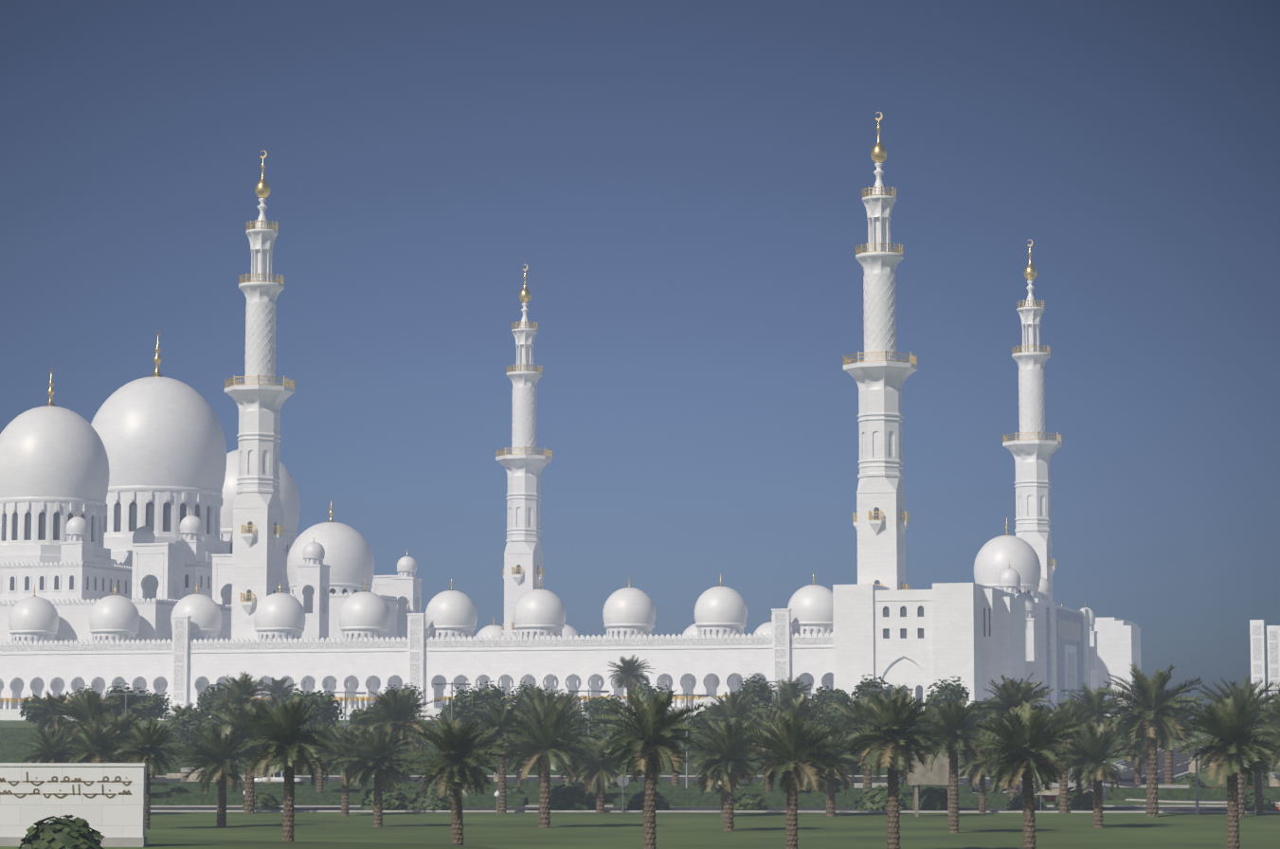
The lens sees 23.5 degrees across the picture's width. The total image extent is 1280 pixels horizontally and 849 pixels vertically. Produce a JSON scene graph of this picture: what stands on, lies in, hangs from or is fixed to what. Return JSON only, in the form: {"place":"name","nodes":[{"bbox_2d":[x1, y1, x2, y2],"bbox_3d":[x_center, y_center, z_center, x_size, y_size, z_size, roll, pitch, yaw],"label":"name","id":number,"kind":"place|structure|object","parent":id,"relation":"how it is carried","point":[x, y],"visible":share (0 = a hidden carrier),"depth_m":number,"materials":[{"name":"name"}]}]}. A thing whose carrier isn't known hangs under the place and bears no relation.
{"place":"outdoors","nodes":[
{"label":"outdoors","id":0,"kind":"place"},
{"bbox_2d":[0,839,498,848],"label":"curb","id":1,"kind":"structure","parent":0,"point":[200,844],"depth_m":122.48,"materials":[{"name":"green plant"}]},
{"bbox_2d":[18,814,105,848],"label":"bush","id":2,"kind":"object","parent":1,"relation":"on","point":[66,833],"visible":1,"depth_m":111.54,"materials":[{"name":"green plant"}]},
{"bbox_2d":[0,762,147,847],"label":"sign wall","id":3,"kind":"structure","parent":1,"relation":"on","point":[107,801],"depth_m":120.28,"materials":[{"name":"stone"}]},
{"bbox_2d":[0,706,1279,848],"bbox_3d":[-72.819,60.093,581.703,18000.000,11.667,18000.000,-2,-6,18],"label":"ground","id":4,"kind":"structure","parent":0,"point":[691,819],"depth_m":231.43,"materials":[{"name":"green plant"}]},
{"bbox_2d":[18,694,56,736],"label":"tree","id":5,"kind":"object","parent":4,"relation":"on","point":[27,710],"visible":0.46,"depth_m":413.52,"materials":[{"name":"green plant"}]},
{"bbox_2d":[14,723,83,762],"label":"palm","id":6,"kind":"object","parent":4,"relation":"on","point":[53,741],"visible":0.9,"depth_m":263.14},
{"bbox_2d":[25,690,75,738],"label":"palm","id":7,"kind":"object","parent":4,"relation":"on","point":[53,719],"visible":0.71,"depth_m":328.06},
{"bbox_2d":[51,686,127,762],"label":"palm","id":8,"kind":"object","parent":4,"relation":"on","point":[86,708],"visible":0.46,"depth_m":287.46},
{"bbox_2d":[54,717,132,762],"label":"palm","id":9,"kind":"object","parent":4,"relation":"on","point":[95,740],"visible":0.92,"depth_m":237.20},
{"bbox_2d":[78,707,144,762],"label":"palm","id":10,"kind":"object","parent":4,"relation":"on","point":[115,721],"visible":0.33,"depth_m":262.14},
{"bbox_2d":[101,682,144,721],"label":"tree","id":11,"kind":"object","parent":4,"relation":"on","point":[132,698],"visible":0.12,"depth_m":378.91,"materials":[{"name":"green plant"}]},
{"bbox_2d":[101,686,152,729],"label":"palm","id":12,"kind":"object","parent":4,"relation":"on","point":[135,706],"visible":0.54,"depth_m":347.98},
{"bbox_2d":[112,716,188,829],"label":"palm","id":13,"kind":"object","parent":4,"relation":"on","point":[149,741],"visible":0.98,"depth_m":204.36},
{"bbox_2d":[131,686,173,728],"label":"tree","id":14,"kind":"object","parent":4,"relation":"on","point":[156,709],"visible":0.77,"depth_m":408.84,"materials":[{"name":"green plant"}]},
{"bbox_2d":[162,702,199,744],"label":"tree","id":15,"kind":"object","parent":4,"relation":"on","point":[175,708],"visible":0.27,"depth_m":378.51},
{"bbox_2d":[170,701,217,749],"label":"tree","id":16,"kind":"object","parent":4,"relation":"on","point":[199,718],"visible":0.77,"depth_m":346.30,"materials":[{"name":"green plant"}]},
{"bbox_2d":[196,683,234,711],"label":"tree","id":17,"kind":"object","parent":4,"relation":"on","point":[206,696],"visible":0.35,"depth_m":430.16,"materials":[{"name":"green plant"}]},
{"bbox_2d":[0,330,439,708],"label":"prayer hall","id":18,"kind":"structure","parent":4,"relation":"on","point":[130,491],"depth_m":637.81,"materials":[{"name":"stone"}]},
{"bbox_2d":[173,723,266,827],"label":"palm","id":19,"kind":"object","parent":4,"relation":"on","point":[218,744],"visible":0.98,"depth_m":210.31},
{"bbox_2d":[199,712,270,786],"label":"palm","id":20,"kind":"object","parent":4,"relation":"on","point":[230,784],"visible":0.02,"depth_m":281.44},
{"bbox_2d":[206,671,274,763],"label":"palm","id":21,"kind":"object","parent":4,"relation":"on","point":[244,691],"visible":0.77,"depth_m":323.60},
{"bbox_2d":[199,700,282,813],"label":"palm","id":22,"kind":"object","parent":4,"relation":"on","point":[238,716],"visible":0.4,"depth_m":242.17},
{"bbox_2d":[224,150,295,703],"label":"minaret","id":23,"kind":"object","parent":4,"relation":"on","point":[260,396],"visible":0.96,"depth_m":584.49,"materials":[{"name":"stone"}]},
{"bbox_2d":[241,791,281,809],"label":"bush","id":24,"kind":"object","parent":4,"relation":"on","point":[263,800],"visible":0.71,"depth_m":249.53,"materials":[{"name":"green plant"}]},
{"bbox_2d":[253,770,303,781],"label":"white sedan car","id":25,"kind":"object","parent":4,"relation":"on","point":[279,776],"visible":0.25,"depth_m":292.90,"materials":[{"name":"white"}]},
{"bbox_2d":[259,676,299,705],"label":"palm","id":26,"kind":"object","parent":4,"relation":"on","point":[278,690],"visible":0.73,"depth_m":512.71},
{"bbox_2d":[236,690,340,841],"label":"palm","id":27,"kind":"object","parent":4,"relation":"on","point":[288,738],"visible":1,"depth_m":156.35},
{"bbox_2d":[280,687,324,730],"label":"tree","id":28,"kind":"object","parent":4,"relation":"on","point":[287,697],"visible":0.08,"depth_m":403.89,"materials":[{"name":"green plant"}]},
{"bbox_2d":[287,689,344,729],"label":"tree","id":29,"kind":"object","parent":4,"relation":"on","point":[328,708],"visible":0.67,"depth_m":372.86,"materials":[{"name":"green plant"}]},
{"bbox_2d":[302,721,345,793],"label":"palm","id":30,"kind":"object","parent":4,"relation":"on","point":[319,784],"visible":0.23,"depth_m":265.61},
{"bbox_2d":[312,723,366,816],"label":"palm","id":31,"kind":"object","parent":4,"relation":"on","point":[345,774],"visible":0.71,"depth_m":235.82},
{"bbox_2d":[345,704,402,752],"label":"palm","id":32,"kind":"object","parent":4,"relation":"on","point":[363,725],"visible":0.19,"depth_m":317.68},
{"bbox_2d":[331,725,423,827],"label":"palm","id":33,"kind":"object","parent":4,"relation":"on","point":[377,763],"visible":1,"depth_m":210.40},
{"bbox_2d":[360,785,409,810],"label":"bush","id":34,"kind":"object","parent":4,"relation":"on","point":[397,801],"visible":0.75,"depth_m":247.32,"materials":[{"name":"green plant"}]},
{"bbox_2d":[355,684,440,782],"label":"palm","id":35,"kind":"object","parent":4,"relation":"on","point":[392,716],"visible":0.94,"depth_m":278.73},
{"bbox_2d":[399,715,436,755],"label":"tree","id":36,"kind":"object","parent":4,"relation":"on","point":[416,745],"visible":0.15,"depth_m":340.49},
{"bbox_2d":[407,788,451,810],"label":"bush","id":37,"kind":"object","parent":4,"relation":"on","point":[422,802],"visible":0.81,"depth_m":245.87,"materials":[{"name":"green plant"}]},
{"bbox_2d":[396,710,520,845],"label":"palm","id":38,"kind":"object","parent":4,"relation":"on","point":[459,769],"visible":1,"depth_m":153.55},
{"bbox_2d":[445,680,505,731],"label":"tree","id":39,"kind":"object","parent":4,"relation":"on","point":[477,702],"visible":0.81,"depth_m":362.94,"materials":[{"name":"green plant"}]},
{"bbox_2d":[458,700,535,813],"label":"palm","id":40,"kind":"object","parent":4,"relation":"on","point":[500,734],"visible":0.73,"depth_m":240.39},
{"bbox_2d":[496,735,536,786],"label":"palm","id":41,"kind":"object","parent":4,"relation":"on","point":[518,773],"visible":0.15,"depth_m":275.43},
{"bbox_2d":[495,264,552,699],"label":"minaret","id":42,"kind":"object","parent":4,"relation":"on","point":[524,463],"visible":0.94,"depth_m":726.00,"materials":[{"name":"stone"}]},
{"bbox_2d":[506,682,575,730],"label":"palm","id":43,"kind":"object","parent":4,"relation":"on","point":[538,693],"visible":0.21,"depth_m":314.99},
{"bbox_2d":[498,696,599,828],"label":"palm","id":44,"kind":"object","parent":4,"relation":"on","point":[549,737],"visible":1,"depth_m":209.00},
{"bbox_2d":[550,691,594,726],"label":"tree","id":45,"kind":"object","parent":4,"relation":"on","point":[572,699],"visible":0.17,"depth_m":341.70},
{"bbox_2d":[551,738,594,789],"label":"tree","id":46,"kind":"object","parent":4,"relation":"on","point":[577,777],"visible":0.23,"depth_m":256.11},
{"bbox_2d":[549,781,596,810],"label":"bush","id":47,"kind":"object","parent":4,"relation":"on","point":[574,797],"visible":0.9,"depth_m":245.60,"materials":[{"name":"green plant"}]},
{"bbox_2d":[561,710,607,741],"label":"tree","id":48,"kind":"object","parent":4,"relation":"on","point":[593,727],"visible":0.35,"depth_m":310.79,"materials":[{"name":"green plant"}]},
{"bbox_2d":[0,608,1200,719],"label":"arcades","id":49,"kind":"object","parent":4,"relation":"on","point":[182,667],"visible":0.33,"depth_m":560.85,"materials":[{"name":"stone"}]},
{"bbox_2d":[8,584,58,642],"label":"dome","id":50,"kind":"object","parent":49,"relation":"on","point":[34,617],"visible":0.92,"depth_m":588.15,"materials":[{"name":"stone"}]},
{"bbox_2d":[89,583,140,643],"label":"dome","id":51,"kind":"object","parent":49,"relation":"on","point":[115,617],"visible":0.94,"depth_m":582.93,"materials":[{"name":"stone"}]},
{"bbox_2d":[170,580,221,640],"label":"dome","id":52,"kind":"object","parent":49,"relation":"on","point":[204,611],"visible":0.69,"depth_m":577.88,"materials":[{"name":"stone"}]},
{"bbox_2d":[253,579,305,642],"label":"dome","id":53,"kind":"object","parent":49,"relation":"on","point":[279,614],"visible":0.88,"depth_m":572.51,"materials":[{"name":"stone"}]},
{"bbox_2d":[339,578,390,640],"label":"dome","id":54,"kind":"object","parent":49,"relation":"on","point":[364,614],"visible":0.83,"depth_m":567.30,"materials":[{"name":"stone"}]},
{"bbox_2d":[425,578,477,640],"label":"dome","id":55,"kind":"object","parent":49,"relation":"on","point":[450,613],"visible":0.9,"depth_m":562.09,"materials":[{"name":"stone"}]},
{"bbox_2d":[475,614,504,639],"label":"dome","id":56,"kind":"object","parent":49,"relation":"on","point":[494,630],"visible":0.21,"depth_m":730.90,"materials":[{"name":"stone"}]},
{"bbox_2d":[513,575,565,639],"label":"dome","id":57,"kind":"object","parent":49,"relation":"on","point":[539,611],"visible":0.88,"depth_m":556.87,"materials":[{"name":"stone"}]},
{"bbox_2d":[602,576,655,638],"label":"dome","id":58,"kind":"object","parent":49,"relation":"on","point":[629,610],"visible":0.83,"depth_m":551.67,"materials":[{"name":"stone"}]},
{"bbox_2d":[694,573,747,637],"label":"dome","id":59,"kind":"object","parent":49,"relation":"on","point":[721,609],"visible":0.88,"depth_m":546.46,"materials":[{"name":"stone"}]},
{"bbox_2d":[787,571,832,636],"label":"dome","id":60,"kind":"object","parent":49,"relation":"on","point":[810,606],"visible":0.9,"depth_m":541.05,"materials":[{"name":"stone"}]},
{"bbox_2d":[569,730,634,812],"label":"palm","id":61,"kind":"object","parent":4,"relation":"on","point":[600,768],"visible":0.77,"depth_m":240.50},
{"bbox_2d":[582,694,628,736],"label":"tree","id":62,"kind":"object","parent":4,"relation":"on","point":[595,703],"visible":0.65,"depth_m":388.79,"materials":[{"name":"green plant"}]},
{"bbox_2d":[607,654,655,720],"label":"palm","id":63,"kind":"object","parent":4,"relation":"on","point":[629,676],"visible":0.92,"depth_m":481.42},
{"bbox_2d":[585,685,706,848],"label":"palm","id":64,"kind":"object","parent":4,"relation":"on","point":[652,733],"visible":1,"depth_m":152.68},
{"bbox_2d":[626,791,670,810],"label":"bush","id":65,"kind":"object","parent":4,"relation":"on","point":[636,802],"visible":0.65,"depth_m":243.78,"materials":[{"name":"green plant"}]},
{"bbox_2d":[627,680,674,711],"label":"tree","id":66,"kind":"object","parent":4,"relation":"on","point":[648,692],"visible":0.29,"depth_m":405.07,"materials":[{"name":"green plant"}]},
{"bbox_2d":[662,704,709,785],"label":"palm","id":67,"kind":"object","parent":4,"relation":"on","point":[675,779],"visible":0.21,"depth_m":274.74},
{"bbox_2d":[684,731,762,816],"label":"palm","id":68,"kind":"object","parent":4,"relation":"on","point":[718,785],"visible":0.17,"depth_m":232.19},
{"bbox_2d":[683,714,769,830],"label":"palm","id":69,"kind":"object","parent":4,"relation":"on","point":[728,745],"visible":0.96,"depth_m":202.15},
{"bbox_2d":[694,689,766,739],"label":"palm","id":70,"kind":"object","parent":4,"relation":"on","point":[731,706],"visible":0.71,"depth_m":306.99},
{"bbox_2d":[733,791,768,810],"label":"bush","id":71,"kind":"object","parent":4,"relation":"on","point":[748,802],"visible":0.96,"depth_m":243.67,"materials":[{"name":"green plant"}]},
{"bbox_2d":[732,673,777,708],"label":"tree","id":72,"kind":"object","parent":4,"relation":"on","point":[758,690],"visible":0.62,"depth_m":405.07,"materials":[{"name":"green plant"}]},
{"bbox_2d":[743,706,792,793],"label":"palm","id":73,"kind":"object","parent":4,"relation":"on","point":[768,717],"visible":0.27,"depth_m":257.62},
{"bbox_2d":[765,676,813,712],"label":"tree","id":74,"kind":"object","parent":4,"relation":"on","point":[791,691],"visible":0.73,"depth_m":355.58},
{"bbox_2d":[737,707,848,848],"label":"palm","id":75,"kind":"object","parent":4,"relation":"on","point":[791,744],"visible":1,"depth_m":160.03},
{"bbox_2d":[764,693,835,784],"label":"palm","id":76,"kind":"object","parent":4,"relation":"on","point":[802,707],"visible":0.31,"depth_m":272.36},
{"bbox_2d":[810,685,849,711],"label":"tree","id":77,"kind":"object","parent":4,"relation":"on","point":[837,694],"visible":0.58,"depth_m":406.65,"materials":[{"name":"green plant"}]},
{"bbox_2d":[818,699,853,729],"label":"tree","id":78,"kind":"object","parent":4,"relation":"on","point":[836,711],"visible":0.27,"depth_m":353.13,"materials":[{"name":"green plant"}]},
{"bbox_2d":[803,725,870,816],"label":"palm","id":79,"kind":"object","parent":4,"relation":"on","point":[834,780],"visible":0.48,"depth_m":231.93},
{"bbox_2d":[827,693,882,793],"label":"palm","id":80,"kind":"object","parent":4,"relation":"on","point":[860,712],"visible":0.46,"depth_m":252.48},
{"bbox_2d":[850,673,893,709],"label":"tree","id":81,"kind":"object","parent":4,"relation":"on","point":[863,691],"visible":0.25,"depth_m":374.82,"materials":[{"name":"green plant"}]},
{"bbox_2d":[843,111,917,590],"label":"minaret","id":82,"kind":"object","parent":4,"relation":"on","point":[880,373],"visible":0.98,"depth_m":547.92,"materials":[{"name":"stone"}]},
{"bbox_2d":[854,783,907,810],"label":"bush","id":83,"kind":"object","parent":4,"relation":"on","point":[875,798],"visible":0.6,"depth_m":241.81,"materials":[{"name":"green plant"}]},
{"bbox_2d":[842,684,952,848],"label":"palm","id":84,"kind":"object","parent":4,"relation":"on","point":[892,742],"visible":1,"depth_m":161.78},
{"bbox_2d":[898,742,940,811],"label":"palm","id":85,"kind":"object","parent":4,"relation":"on","point":[904,781],"visible":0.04,"depth_m":238.12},
{"bbox_2d":[910,786,948,811],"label":"bush","id":86,"kind":"object","parent":4,"relation":"on","point":[933,799],"visible":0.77,"depth_m":239.68,"materials":[{"name":"green plant"}]},
{"bbox_2d":[907,750,958,816],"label":"sign board","id":87,"kind":"object","parent":4,"relation":"on","point":[939,774],"visible":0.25,"depth_m":230.48,"materials":[{"name":"concrete"}]},
{"bbox_2d":[923,675,970,717],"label":"tree","id":88,"kind":"object","parent":4,"relation":"on","point":[950,692],"visible":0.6,"depth_m":374.20,"materials":[{"name":"green plant"}]},
{"bbox_2d":[912,693,1000,832],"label":"palm","id":89,"kind":"object","parent":4,"relation":"on","point":[953,719],"visible":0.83,"depth_m":197.90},
{"bbox_2d":[958,733,1006,813],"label":"palm","id":90,"kind":"object","parent":4,"relation":"on","point":[970,773],"visible":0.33,"depth_m":235.62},
{"bbox_2d":[972,672,1053,796],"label":"palm","id":91,"kind":"object","parent":4,"relation":"on","point":[1013,694],"visible":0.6,"depth_m":249.76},
{"bbox_2d":[1006,793,1047,810],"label":"bush","id":92,"kind":"object","parent":4,"relation":"on","point":[1016,802],"visible":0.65,"depth_m":240.59,"materials":[{"name":"green plant"}]},
{"bbox_2d":[965,700,1089,848],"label":"palm","id":93,"kind":"object","parent":4,"relation":"on","point":[1027,737],"visible":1,"depth_m":155.52,"materials":[{"name":"plant"}]},
{"bbox_2d":[1002,239,1062,600],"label":"minaret","id":94,"kind":"object","parent":4,"relation":"on","point":[1032,450],"visible":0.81,"depth_m":690.47,"materials":[{"name":"stone"}]},
{"bbox_2d":[832,516,1279,714],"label":"building","id":95,"kind":"structure","parent":4,"relation":"on","point":[1006,618],"depth_m":535.10,"materials":[{"name":"stone"}]},
{"bbox_2d":[1030,697,1108,812],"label":"palm","id":96,"kind":"object","parent":4,"relation":"on","point":[1063,784],"visible":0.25,"depth_m":235.70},
{"bbox_2d":[1053,786,1103,810],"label":"bush","id":97,"kind":"object","parent":4,"relation":"on","point":[1079,799],"visible":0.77,"depth_m":239.99,"materials":[{"name":"green plant"}]},
{"bbox_2d":[1057,682,1126,783],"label":"palm","id":98,"kind":"object","parent":4,"relation":"on","point":[1097,702],"visible":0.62,"depth_m":281.93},
{"bbox_2d":[1048,720,1141,828],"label":"palm","id":99,"kind":"object","parent":4,"relation":"on","point":[1096,745],"visible":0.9,"depth_m":208.84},
{"bbox_2d":[1107,718,1164,783],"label":"palm","id":100,"kind":"object","parent":4,"relation":"on","point":[1137,762],"visible":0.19,"depth_m":280.67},
{"bbox_2d":[1092,662,1204,816],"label":"palm","id":101,"kind":"object","parent":4,"relation":"on","point":[1149,704],"visible":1,"depth_m":228.68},
{"bbox_2d":[1131,694,1207,784],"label":"palm","id":102,"kind":"object","parent":4,"relation":"on","point":[1168,768],"visible":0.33,"depth_m":265.82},
{"bbox_2d":[1171,775,1207,788],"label":"bush","id":103,"kind":"object","parent":4,"relation":"on","point":[1189,781],"visible":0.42,"depth_m":264.90,"materials":[{"name":"green plant"}]},
{"bbox_2d":[1171,694,1219,814],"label":"street lamp","id":104,"kind":"object","parent":4,"relation":"on","point":[1197,797],"visible":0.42,"depth_m":231.98,"materials":[{"name":"silver metal"}]},
{"bbox_2d":[1174,694,1279,848],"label":"palm","id":105,"kind":"object","parent":4,"relation":"on","point":[1231,747],"visible":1,"depth_m":158.44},
{"bbox_2d":[1180,673,1279,817],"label":"palm","id":106,"kind":"object","parent":4,"relation":"on","point":[1240,696],"visible":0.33,"depth_m":227.37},
{"bbox_2d":[1243,793,1278,810],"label":"bush","id":107,"kind":"object","parent":4,"relation":"on","point":[1250,802],"visible":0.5,"depth_m":237.90,"materials":[{"name":"green plant"}]},
{"bbox_2d":[1243,693,1279,772],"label":"palm","id":108,"kind":"object","parent":4,"relation":"on","point":[1275,713],"visible":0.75,"depth_m":206.68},
{"bbox_2d":[1247,712,1279,814],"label":"palm","id":109,"kind":"object","parent":4,"relation":"on","point":[1258,802],"visible":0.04,"depth_m":230.37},
{"bbox_2d":[0,0,1279,715],"label":"sky","id":110,"kind":"structure","parent":0,"point":[677,185],"materials":[{"name":"blue"}]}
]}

